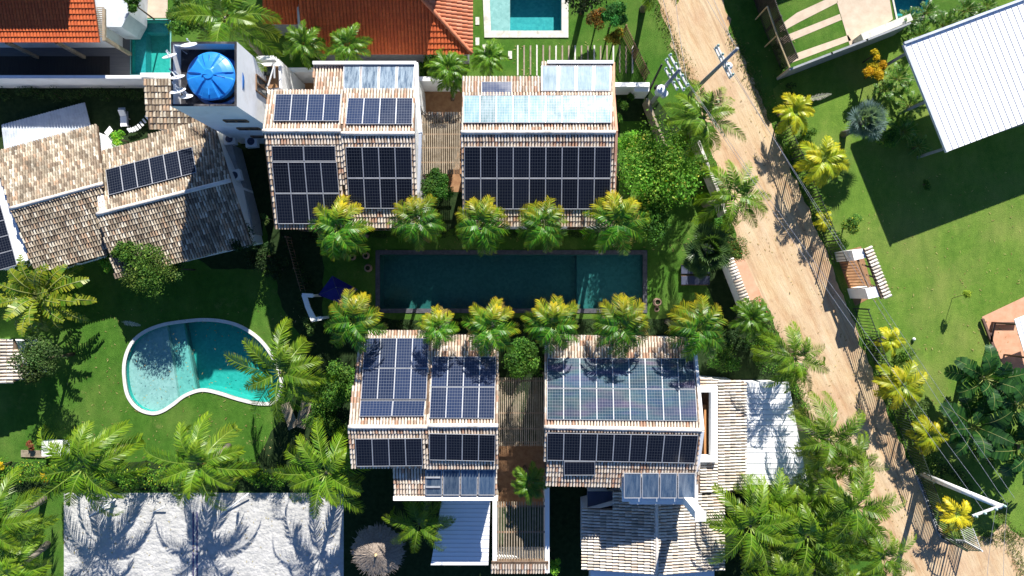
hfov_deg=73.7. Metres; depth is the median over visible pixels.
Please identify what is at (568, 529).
side garden path
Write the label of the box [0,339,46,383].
tiled shed
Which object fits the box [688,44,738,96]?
utility pole
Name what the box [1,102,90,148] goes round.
metal roofed shed
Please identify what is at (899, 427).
iron fence
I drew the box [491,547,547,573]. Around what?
tiled eave
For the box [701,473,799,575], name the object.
palm tree
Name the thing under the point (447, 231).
hedge
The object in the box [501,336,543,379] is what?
bush
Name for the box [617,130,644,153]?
bush
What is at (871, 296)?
power cable
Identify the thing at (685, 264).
palm tree
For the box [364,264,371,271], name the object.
clay pot
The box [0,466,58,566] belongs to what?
palm tree
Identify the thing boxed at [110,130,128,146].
shrub
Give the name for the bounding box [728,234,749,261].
shrub
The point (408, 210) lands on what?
palm tree
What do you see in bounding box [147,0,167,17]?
side path
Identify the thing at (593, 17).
croton bush
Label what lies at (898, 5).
swimming pool
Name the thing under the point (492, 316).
palm tree
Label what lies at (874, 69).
flowering bush
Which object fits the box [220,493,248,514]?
court bar
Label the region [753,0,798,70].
iron fence
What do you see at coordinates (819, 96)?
dead frond
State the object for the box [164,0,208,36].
broadleaf tree
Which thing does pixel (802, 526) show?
palm tree
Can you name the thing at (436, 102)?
brick yard
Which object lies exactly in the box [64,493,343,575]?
sand court
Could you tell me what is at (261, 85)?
window
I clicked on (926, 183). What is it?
bush
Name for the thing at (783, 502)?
palm tree
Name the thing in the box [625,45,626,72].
sleeper
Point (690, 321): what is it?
palm tree
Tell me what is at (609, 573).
metal roofed shed
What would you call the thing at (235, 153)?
alley wall
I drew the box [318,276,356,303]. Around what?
garden parasol
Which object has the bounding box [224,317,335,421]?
palm tree
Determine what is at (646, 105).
boundary wall
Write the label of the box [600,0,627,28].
broadleaf tree
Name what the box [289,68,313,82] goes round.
boundary wall
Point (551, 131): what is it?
tiled villa
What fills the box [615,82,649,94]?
boundary wall
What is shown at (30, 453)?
timber platform
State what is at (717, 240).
palm tree
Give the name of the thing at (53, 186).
old tiled house
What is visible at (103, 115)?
side soil
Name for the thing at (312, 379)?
hedge
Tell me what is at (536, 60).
sleeper
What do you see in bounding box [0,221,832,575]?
garden soil
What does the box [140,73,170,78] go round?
boundary wall
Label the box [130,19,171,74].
swimming pool
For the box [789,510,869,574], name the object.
palm tree
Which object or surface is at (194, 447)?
palm tree
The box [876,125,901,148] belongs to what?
shrub
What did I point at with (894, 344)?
palm tree
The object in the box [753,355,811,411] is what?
hedge
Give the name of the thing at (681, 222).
walled lawn
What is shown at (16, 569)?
palm tree
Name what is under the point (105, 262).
bush
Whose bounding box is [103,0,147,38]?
white outbuilding
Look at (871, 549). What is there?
palm tree
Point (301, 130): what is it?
tiled villa
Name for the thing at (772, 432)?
metal roofed shed
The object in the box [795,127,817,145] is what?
shrub
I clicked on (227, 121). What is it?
window
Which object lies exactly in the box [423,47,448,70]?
bush
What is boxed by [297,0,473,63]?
orange tiled house
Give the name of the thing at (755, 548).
hedge
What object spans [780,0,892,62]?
driveway
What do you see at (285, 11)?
orange tiled house
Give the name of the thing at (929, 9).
leafy plant
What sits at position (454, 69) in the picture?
palm tree
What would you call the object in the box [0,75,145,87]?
boundary wall
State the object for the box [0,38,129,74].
terrace paving
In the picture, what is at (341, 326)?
palm tree
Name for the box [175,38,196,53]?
satellite dish
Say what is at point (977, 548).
iron fence
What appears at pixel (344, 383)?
shrub
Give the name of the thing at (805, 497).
palm tree
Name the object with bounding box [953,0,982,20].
leafy plant
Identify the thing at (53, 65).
timber terrace
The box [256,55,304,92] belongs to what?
stair landing
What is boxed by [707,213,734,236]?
bush
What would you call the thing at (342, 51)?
palm tree
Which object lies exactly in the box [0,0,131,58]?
orange tiled house
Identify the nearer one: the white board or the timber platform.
the white board
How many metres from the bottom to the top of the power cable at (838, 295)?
0.628 m
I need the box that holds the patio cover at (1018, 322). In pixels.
[981,316,1023,361]
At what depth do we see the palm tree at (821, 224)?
48.21 m
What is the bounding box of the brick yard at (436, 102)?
[425,92,461,191]
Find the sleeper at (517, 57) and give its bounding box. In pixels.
[517,45,518,74]
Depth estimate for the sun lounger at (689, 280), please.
49.58 m
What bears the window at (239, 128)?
in the water tower
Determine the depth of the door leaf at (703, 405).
47.45 m
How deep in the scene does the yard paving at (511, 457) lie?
49.99 m
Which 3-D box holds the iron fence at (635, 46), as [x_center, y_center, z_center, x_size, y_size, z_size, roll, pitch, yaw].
[8.883,-16.830,49.010,0.134,1.980,3.882,-26,90,0]
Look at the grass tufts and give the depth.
49.95 m
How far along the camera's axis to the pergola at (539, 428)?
47.16 m
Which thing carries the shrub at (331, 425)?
on the garden soil at (376, 497)
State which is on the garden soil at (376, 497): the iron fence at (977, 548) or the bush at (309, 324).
the bush at (309, 324)
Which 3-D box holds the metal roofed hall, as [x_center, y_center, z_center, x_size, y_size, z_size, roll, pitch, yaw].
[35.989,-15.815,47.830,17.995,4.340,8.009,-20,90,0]
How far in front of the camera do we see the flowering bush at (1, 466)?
48.98 m
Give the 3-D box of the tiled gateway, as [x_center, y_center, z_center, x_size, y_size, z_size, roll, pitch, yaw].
[25.103,-0.857,48.585,2.009,2.830,4.198,-15,90,0]
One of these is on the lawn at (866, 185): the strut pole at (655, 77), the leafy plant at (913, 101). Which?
the leafy plant at (913, 101)
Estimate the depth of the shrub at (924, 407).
48.66 m
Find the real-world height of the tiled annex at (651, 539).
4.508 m
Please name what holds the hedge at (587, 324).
on the garden soil at (376, 497)
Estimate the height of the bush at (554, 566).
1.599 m
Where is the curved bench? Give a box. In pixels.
[127,115,147,132]
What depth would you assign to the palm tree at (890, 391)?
47.35 m
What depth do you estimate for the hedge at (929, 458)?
49.37 m
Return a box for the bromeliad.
[25,440,34,450]
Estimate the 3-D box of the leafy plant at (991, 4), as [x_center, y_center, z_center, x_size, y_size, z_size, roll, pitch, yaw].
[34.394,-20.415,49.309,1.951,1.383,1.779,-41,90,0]
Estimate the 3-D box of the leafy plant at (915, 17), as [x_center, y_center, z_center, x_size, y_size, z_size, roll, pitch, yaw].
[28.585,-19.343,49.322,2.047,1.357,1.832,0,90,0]
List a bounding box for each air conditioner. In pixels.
[223,134,237,145]
[232,169,243,180]
[245,138,259,148]
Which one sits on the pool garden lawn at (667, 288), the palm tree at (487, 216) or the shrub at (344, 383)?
the palm tree at (487, 216)
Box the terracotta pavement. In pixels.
[732,259,762,301]
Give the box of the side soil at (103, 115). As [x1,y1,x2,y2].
[0,88,692,268]
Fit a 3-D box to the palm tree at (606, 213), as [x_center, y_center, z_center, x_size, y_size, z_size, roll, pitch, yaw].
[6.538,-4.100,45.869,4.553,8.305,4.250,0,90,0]
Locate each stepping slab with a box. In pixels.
[475,17,478,24]
[508,51,511,58]
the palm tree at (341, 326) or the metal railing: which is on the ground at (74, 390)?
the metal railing
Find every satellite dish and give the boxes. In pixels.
[162,50,176,58]
[169,68,184,78]
[169,81,185,93]
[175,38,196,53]
[179,89,192,98]
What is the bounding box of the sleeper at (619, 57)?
[619,45,620,71]
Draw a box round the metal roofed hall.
[886,0,1023,157]
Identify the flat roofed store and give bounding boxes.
[587,486,612,507]
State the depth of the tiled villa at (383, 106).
42.79 m
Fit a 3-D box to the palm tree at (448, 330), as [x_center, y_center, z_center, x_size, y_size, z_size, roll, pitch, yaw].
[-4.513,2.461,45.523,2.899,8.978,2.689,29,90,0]
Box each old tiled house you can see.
[0,124,115,272]
[96,121,262,278]
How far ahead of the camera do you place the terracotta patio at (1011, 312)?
49.98 m
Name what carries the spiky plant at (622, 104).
on the side soil at (103, 115)
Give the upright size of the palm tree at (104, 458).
6.605 m
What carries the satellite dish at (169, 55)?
attached to the water tower
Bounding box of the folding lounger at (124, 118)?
[118,108,129,126]
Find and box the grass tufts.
[650,0,1023,575]
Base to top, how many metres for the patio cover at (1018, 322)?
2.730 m
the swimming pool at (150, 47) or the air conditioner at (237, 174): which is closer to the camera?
the air conditioner at (237, 174)
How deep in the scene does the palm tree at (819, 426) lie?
43.84 m
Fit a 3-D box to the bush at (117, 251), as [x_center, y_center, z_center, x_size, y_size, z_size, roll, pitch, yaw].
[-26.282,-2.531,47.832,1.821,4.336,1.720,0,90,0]
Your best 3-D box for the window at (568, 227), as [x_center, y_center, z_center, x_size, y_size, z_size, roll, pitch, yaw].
[4.584,-4.269,48.500,1.270,1.270,0.070,0,90,0]
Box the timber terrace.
[0,56,109,74]
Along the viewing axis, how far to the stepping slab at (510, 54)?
49.95 m
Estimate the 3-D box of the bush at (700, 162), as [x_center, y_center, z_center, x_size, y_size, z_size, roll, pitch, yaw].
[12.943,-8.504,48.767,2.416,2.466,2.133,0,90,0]
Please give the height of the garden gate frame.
1.900 m
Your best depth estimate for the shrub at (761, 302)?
48.05 m
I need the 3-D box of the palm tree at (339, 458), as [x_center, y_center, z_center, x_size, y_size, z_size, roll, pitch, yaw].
[-12.338,12.027,46.563,6.988,6.917,6.202,23,90,0]
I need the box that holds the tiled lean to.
[143,79,198,131]
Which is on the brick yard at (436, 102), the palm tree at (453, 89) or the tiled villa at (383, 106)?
the palm tree at (453, 89)
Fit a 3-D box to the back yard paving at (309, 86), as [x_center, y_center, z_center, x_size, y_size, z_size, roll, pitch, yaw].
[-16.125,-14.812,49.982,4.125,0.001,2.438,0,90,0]
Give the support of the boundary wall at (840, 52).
on the ground at (74, 390)
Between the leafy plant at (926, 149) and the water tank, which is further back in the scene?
the leafy plant at (926, 149)
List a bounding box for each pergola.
[421,115,461,179]
[497,489,544,560]
[498,372,544,445]
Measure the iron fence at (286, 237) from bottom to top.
1.380 m
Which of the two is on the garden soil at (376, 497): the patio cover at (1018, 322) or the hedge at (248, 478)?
the hedge at (248, 478)
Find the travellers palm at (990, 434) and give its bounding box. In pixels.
[937,395,1014,460]
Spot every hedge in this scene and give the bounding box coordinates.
[0,86,144,102]
[0,455,323,497]
[280,234,313,317]
[295,354,330,408]
[298,229,609,241]
[381,318,687,332]
[734,504,824,569]
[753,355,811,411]
[771,44,798,96]
[777,130,848,249]
[868,330,947,487]
[932,455,972,491]
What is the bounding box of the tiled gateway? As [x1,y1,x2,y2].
[834,246,891,305]
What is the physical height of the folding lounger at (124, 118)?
0.720 m
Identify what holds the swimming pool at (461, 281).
in the ground at (74, 390)
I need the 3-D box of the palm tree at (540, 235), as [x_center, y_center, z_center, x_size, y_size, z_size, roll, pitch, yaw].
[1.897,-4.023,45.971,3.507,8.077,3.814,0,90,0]
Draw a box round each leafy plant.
[872,79,896,104]
[883,62,914,94]
[885,113,918,147]
[895,90,926,120]
[897,6,921,33]
[905,21,931,38]
[905,135,931,160]
[913,0,938,26]
[930,8,961,30]
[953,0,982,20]
[974,0,999,13]
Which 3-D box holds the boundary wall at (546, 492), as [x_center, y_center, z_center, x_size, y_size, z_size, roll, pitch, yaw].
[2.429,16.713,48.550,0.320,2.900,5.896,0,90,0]
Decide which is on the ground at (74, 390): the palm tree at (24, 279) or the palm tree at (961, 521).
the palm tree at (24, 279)
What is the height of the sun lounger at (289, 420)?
0.579 m
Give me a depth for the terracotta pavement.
49.98 m
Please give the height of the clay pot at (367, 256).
0.640 m
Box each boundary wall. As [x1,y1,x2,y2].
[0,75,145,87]
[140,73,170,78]
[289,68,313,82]
[419,77,461,91]
[493,487,497,567]
[543,476,549,572]
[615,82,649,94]
[631,87,648,97]
[642,98,666,146]
[691,140,726,217]
[777,22,910,79]
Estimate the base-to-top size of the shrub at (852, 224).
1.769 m
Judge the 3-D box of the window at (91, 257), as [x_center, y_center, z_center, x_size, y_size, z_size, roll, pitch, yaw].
[-30.415,-2.001,48.500,1.222,1.270,0.405,0,90,0]
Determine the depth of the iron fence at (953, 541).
49.25 m
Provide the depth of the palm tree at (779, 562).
44.86 m
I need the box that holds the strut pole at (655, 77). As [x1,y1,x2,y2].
[647,64,662,94]
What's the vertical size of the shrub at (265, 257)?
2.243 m
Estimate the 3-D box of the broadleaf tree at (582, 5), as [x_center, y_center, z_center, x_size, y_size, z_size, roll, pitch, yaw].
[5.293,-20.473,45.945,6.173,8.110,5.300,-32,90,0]
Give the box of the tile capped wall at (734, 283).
[721,257,751,305]
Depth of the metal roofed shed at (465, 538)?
47.41 m
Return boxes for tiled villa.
[262,89,346,230]
[312,61,425,229]
[348,330,431,468]
[393,334,498,500]
[461,60,617,228]
[544,335,705,520]
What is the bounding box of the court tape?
[193,512,197,575]
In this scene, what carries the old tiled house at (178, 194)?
on the side soil at (103, 115)
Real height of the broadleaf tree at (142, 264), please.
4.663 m
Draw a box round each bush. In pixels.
[0,461,11,469]
[99,254,111,272]
[109,240,133,262]
[123,0,154,19]
[302,314,319,336]
[418,61,428,76]
[420,167,453,206]
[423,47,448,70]
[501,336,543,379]
[550,558,560,575]
[586,5,606,31]
[604,27,624,44]
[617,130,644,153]
[680,153,711,180]
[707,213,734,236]
[744,324,776,349]
[862,60,887,81]
[863,48,879,62]
[923,179,930,190]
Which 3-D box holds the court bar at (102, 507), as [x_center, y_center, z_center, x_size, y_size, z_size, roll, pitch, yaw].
[-29.859,16.008,49.750,2.564,0.499,0.100,-32,90,0]
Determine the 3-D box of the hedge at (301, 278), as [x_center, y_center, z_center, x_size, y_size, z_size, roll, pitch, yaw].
[-15.358,-0.935,49.587,1.550,1.003,6.426,-17,90,0]
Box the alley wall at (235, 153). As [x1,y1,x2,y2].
[226,145,262,235]
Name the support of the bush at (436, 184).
on the side soil at (103, 115)
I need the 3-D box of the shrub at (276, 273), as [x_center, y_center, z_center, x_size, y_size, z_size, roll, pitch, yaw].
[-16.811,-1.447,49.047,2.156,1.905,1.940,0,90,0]
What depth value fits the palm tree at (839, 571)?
45.09 m
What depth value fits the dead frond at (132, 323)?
49.90 m
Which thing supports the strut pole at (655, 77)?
on the side soil at (103, 115)
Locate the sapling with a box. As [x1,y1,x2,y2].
[954,290,971,297]
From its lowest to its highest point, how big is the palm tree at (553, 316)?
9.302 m
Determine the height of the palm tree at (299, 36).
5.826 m
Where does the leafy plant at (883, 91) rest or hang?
on the lawn at (866, 185)
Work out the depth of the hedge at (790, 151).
49.30 m
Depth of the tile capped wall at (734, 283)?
47.99 m
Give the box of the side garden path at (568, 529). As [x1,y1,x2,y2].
[555,492,586,575]
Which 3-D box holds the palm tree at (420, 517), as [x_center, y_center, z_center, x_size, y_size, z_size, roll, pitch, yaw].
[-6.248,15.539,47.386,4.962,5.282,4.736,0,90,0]
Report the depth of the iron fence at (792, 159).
48.72 m
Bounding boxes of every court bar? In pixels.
[89,499,115,516]
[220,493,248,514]
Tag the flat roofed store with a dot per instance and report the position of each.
(596, 495)
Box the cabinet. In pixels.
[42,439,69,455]
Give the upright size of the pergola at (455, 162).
2.835 m
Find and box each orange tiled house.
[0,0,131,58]
[261,0,297,35]
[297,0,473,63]
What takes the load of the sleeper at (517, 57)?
on the ground at (74, 390)
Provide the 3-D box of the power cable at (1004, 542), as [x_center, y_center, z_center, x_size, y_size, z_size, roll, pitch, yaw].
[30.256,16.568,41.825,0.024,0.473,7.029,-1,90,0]
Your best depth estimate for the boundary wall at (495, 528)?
47.10 m
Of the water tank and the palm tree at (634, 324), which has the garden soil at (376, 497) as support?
the palm tree at (634, 324)
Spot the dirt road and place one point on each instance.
(701, 36)
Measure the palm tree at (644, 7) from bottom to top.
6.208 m
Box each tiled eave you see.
[423,112,460,128]
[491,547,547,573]
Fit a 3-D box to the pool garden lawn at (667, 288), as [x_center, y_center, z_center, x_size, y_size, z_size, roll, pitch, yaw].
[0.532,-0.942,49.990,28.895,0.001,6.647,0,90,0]
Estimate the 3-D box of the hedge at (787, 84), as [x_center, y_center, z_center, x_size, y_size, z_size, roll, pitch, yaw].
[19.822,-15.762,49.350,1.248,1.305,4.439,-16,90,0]
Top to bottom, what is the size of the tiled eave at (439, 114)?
2.741 m
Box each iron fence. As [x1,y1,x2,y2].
[284,236,304,290]
[623,24,649,80]
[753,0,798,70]
[775,118,847,263]
[853,308,931,479]
[915,474,980,551]
[959,527,982,551]
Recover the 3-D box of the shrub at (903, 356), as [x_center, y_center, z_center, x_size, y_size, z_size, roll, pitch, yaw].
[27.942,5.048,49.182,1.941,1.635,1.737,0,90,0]
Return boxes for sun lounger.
[281,403,296,429]
[295,401,312,428]
[681,264,709,274]
[681,275,709,284]
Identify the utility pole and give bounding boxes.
[650,53,688,105]
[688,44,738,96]
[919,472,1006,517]
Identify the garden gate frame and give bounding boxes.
[302,293,328,321]
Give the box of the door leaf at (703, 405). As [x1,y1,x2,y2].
[702,404,705,453]
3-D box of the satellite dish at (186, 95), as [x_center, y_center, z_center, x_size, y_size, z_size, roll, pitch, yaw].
[-18.946,-11.146,39.848,1.081,1.603,0.512,29,90,0]
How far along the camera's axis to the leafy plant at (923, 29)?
49.10 m
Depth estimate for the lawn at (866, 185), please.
50.00 m
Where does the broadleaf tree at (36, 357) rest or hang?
on the ground at (74, 390)
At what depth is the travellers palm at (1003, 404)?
46.28 m
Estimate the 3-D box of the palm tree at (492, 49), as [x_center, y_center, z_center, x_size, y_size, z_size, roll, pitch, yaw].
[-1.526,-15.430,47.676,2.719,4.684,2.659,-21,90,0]
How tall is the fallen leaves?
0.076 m
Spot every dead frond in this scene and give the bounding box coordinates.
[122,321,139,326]
[808,93,829,100]
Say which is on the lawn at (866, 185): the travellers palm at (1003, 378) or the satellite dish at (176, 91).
the travellers palm at (1003, 378)
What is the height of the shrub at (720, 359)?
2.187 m
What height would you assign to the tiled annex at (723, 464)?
4.321 m
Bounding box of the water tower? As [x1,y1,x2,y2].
[171,42,267,143]
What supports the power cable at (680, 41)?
attached to the utility pole at (661, 91)
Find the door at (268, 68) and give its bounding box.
[264,66,271,75]
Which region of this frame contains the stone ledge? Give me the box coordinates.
[853,14,912,42]
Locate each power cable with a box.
[675,0,686,79]
[685,78,994,506]
[689,85,983,510]
[731,68,1005,502]
[735,77,1013,496]
[1003,502,1007,575]
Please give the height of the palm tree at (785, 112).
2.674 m
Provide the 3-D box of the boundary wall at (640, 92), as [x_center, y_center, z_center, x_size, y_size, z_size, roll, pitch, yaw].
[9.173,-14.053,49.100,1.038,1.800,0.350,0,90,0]
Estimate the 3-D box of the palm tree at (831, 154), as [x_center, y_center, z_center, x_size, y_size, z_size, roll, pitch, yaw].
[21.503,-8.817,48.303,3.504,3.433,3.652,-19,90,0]
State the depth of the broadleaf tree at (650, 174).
45.26 m
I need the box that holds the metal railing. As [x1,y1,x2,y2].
[755,6,790,77]
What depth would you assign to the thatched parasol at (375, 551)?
47.51 m
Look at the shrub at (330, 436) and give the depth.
48.12 m
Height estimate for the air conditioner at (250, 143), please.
0.540 m
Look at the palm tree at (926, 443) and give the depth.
47.69 m
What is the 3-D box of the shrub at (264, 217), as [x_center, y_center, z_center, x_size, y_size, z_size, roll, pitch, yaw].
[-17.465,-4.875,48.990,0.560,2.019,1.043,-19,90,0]
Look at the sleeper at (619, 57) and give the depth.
49.94 m
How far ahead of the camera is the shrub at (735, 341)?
48.20 m
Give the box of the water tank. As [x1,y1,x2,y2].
[187,52,244,103]
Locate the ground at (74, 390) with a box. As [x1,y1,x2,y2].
[0,0,1023,575]
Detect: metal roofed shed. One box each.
[0,180,30,269]
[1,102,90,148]
[431,501,489,564]
[589,570,713,575]
[741,380,806,483]
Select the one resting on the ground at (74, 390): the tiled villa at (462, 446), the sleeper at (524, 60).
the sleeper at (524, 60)
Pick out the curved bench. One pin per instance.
(138, 125)
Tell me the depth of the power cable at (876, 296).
42.64 m
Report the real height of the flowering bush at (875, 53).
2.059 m
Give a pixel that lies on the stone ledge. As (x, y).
(883, 28)
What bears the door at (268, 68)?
in the stair landing
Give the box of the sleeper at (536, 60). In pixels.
[536,45,537,75]
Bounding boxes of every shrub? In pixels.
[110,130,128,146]
[171,260,194,280]
[241,241,281,274]
[260,213,273,226]
[262,254,290,280]
[300,393,342,438]
[314,358,354,410]
[325,417,348,449]
[671,126,693,149]
[706,337,741,372]
[723,327,753,352]
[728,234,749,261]
[740,295,769,319]
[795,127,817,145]
[841,214,862,235]
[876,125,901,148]
[890,348,917,368]
[902,399,930,419]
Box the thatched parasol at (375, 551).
[350,523,405,575]
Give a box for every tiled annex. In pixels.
[580,487,724,575]
[698,376,746,493]
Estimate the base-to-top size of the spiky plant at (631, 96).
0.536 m
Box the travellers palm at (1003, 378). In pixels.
[943,344,1023,410]
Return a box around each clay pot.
[363,252,369,258]
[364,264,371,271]
[653,298,661,306]
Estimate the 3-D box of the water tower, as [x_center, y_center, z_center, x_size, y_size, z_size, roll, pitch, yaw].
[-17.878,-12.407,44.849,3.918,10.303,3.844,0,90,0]
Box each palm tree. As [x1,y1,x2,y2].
[0,254,96,336]
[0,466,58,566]
[0,533,54,575]
[20,420,148,516]
[143,411,259,510]
[166,0,283,71]
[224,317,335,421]
[271,416,371,519]
[282,20,327,69]
[307,194,374,260]
[323,288,388,354]
[324,22,373,60]
[382,501,455,553]
[387,193,446,251]
[416,305,460,348]
[423,49,470,91]
[443,76,461,100]
[455,195,510,256]
[461,296,520,357]
[471,38,509,75]
[510,460,550,504]
[516,196,567,252]
[521,294,580,355]
[581,190,649,256]
[591,292,649,359]
[639,0,678,12]
[662,80,746,158]
[664,294,727,361]
[681,246,711,280]
[682,218,733,275]
[691,159,770,232]
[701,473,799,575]
[728,297,774,342]
[733,468,807,535]
[738,533,815,575]
[750,319,829,394]
[756,491,854,575]
[770,465,838,531]
[773,92,814,135]
[787,390,865,476]
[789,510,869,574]
[790,546,871,575]
[793,135,849,188]
[810,454,905,545]
[811,431,889,490]
[812,211,832,231]
[840,98,887,140]
[840,521,916,575]
[872,359,928,409]
[874,327,905,357]
[905,414,949,455]
[935,496,973,532]
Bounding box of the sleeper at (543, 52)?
[542,45,543,61]
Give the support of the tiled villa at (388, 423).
on the garden soil at (376, 497)
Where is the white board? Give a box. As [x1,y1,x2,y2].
[104,126,112,135]
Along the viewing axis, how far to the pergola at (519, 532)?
47.16 m
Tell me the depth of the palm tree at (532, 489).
45.13 m
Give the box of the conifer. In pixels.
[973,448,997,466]
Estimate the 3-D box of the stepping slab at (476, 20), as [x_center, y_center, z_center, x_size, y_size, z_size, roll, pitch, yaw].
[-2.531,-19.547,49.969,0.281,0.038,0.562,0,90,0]
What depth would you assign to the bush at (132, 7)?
46.98 m
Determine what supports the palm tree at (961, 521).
on the lawn at (866, 185)
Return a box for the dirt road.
[658,0,1023,575]
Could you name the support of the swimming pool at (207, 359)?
in the ground at (74, 390)
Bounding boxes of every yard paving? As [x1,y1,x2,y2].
[304,83,313,89]
[497,444,544,504]
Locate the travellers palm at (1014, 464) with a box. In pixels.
[987,412,1023,484]
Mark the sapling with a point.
(968, 294)
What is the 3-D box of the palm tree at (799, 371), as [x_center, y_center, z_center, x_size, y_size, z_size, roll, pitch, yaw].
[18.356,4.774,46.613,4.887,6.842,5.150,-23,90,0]
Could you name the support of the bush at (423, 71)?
on the brick yard at (436, 102)
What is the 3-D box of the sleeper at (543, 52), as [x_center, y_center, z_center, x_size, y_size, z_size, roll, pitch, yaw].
[2.287,-16.669,49.964,0.112,0.048,2.214,0,90,0]
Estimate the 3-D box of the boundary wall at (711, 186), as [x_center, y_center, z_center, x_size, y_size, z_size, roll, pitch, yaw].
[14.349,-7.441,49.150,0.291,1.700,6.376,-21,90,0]
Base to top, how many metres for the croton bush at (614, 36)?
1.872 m
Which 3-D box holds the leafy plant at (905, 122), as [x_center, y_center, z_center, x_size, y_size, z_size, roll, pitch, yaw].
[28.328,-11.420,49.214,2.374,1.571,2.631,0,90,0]
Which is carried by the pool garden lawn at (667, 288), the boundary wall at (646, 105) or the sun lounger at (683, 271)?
the sun lounger at (683, 271)
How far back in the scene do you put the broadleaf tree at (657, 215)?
46.47 m
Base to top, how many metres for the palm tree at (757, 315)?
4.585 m
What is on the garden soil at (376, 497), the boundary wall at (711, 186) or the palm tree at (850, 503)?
the palm tree at (850, 503)
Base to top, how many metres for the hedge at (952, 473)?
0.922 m
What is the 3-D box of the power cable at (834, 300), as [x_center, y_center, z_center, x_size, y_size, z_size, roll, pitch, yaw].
[19.824,0.625,41.902,0.024,0.628,31.954,-35,90,0]
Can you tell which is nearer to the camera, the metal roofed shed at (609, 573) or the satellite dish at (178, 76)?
the satellite dish at (178, 76)
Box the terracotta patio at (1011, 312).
[982,297,1023,371]
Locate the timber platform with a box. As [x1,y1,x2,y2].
[21,450,48,457]
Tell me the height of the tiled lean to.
3.306 m
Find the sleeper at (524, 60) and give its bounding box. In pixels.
[523,45,524,75]
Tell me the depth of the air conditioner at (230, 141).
48.00 m
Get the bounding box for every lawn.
[322,231,715,319]
[618,121,701,243]
[773,0,1023,537]
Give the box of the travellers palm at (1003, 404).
[984,372,1023,438]
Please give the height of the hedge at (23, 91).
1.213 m
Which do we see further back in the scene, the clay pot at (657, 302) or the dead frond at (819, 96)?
the clay pot at (657, 302)
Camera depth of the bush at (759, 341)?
48.00 m
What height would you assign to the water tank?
1.545 m
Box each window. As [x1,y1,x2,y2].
[77,257,97,262]
[223,120,248,122]
[236,127,261,129]
[256,74,267,98]
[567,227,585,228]
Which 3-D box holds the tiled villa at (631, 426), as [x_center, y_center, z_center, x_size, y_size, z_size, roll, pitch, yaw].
[6.915,8.383,45.150,9.904,9.700,10.842,0,90,0]
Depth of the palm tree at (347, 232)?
42.21 m
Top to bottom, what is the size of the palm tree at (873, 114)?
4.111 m
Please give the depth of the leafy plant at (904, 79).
49.01 m
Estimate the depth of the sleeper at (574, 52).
49.94 m
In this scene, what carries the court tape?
on the sand court
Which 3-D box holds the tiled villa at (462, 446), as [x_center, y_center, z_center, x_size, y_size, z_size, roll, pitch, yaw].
[-4.216,8.289,45.896,6.762,8.208,10.619,0,90,0]
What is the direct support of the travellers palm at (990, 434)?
on the lawn at (866, 185)
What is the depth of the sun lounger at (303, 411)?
49.68 m
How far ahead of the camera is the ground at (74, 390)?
50.00 m
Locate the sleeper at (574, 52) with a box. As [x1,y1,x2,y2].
[574,45,575,59]
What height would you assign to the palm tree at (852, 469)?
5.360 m
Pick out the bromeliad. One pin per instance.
(30, 445)
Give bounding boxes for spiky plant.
[617,98,628,110]
[617,112,622,122]
[628,92,635,100]
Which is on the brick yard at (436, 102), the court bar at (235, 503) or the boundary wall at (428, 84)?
the boundary wall at (428, 84)
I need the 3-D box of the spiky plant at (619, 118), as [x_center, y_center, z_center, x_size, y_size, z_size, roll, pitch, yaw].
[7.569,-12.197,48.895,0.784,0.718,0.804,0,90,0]
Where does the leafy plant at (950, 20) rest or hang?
on the lawn at (866, 185)
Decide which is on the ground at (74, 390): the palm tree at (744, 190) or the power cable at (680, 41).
the palm tree at (744, 190)
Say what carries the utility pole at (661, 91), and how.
on the side soil at (103, 115)
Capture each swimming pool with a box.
[122,318,282,414]
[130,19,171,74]
[375,250,646,312]
[483,0,567,37]
[892,0,930,19]
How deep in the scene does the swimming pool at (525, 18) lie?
50.40 m
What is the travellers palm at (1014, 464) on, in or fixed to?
on the lawn at (866, 185)
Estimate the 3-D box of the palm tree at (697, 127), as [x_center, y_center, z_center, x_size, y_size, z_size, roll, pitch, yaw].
[12.620,-11.217,46.722,5.389,6.590,5.392,0,90,0]
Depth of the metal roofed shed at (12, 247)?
46.69 m
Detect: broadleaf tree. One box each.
[6,330,74,386]
[118,242,177,302]
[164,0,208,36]
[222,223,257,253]
[565,0,610,17]
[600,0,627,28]
[616,108,704,212]
[620,194,675,249]
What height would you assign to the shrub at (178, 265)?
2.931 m
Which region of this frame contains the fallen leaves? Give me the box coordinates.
[63,38,1021,575]
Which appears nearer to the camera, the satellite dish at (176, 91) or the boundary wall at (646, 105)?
the satellite dish at (176, 91)

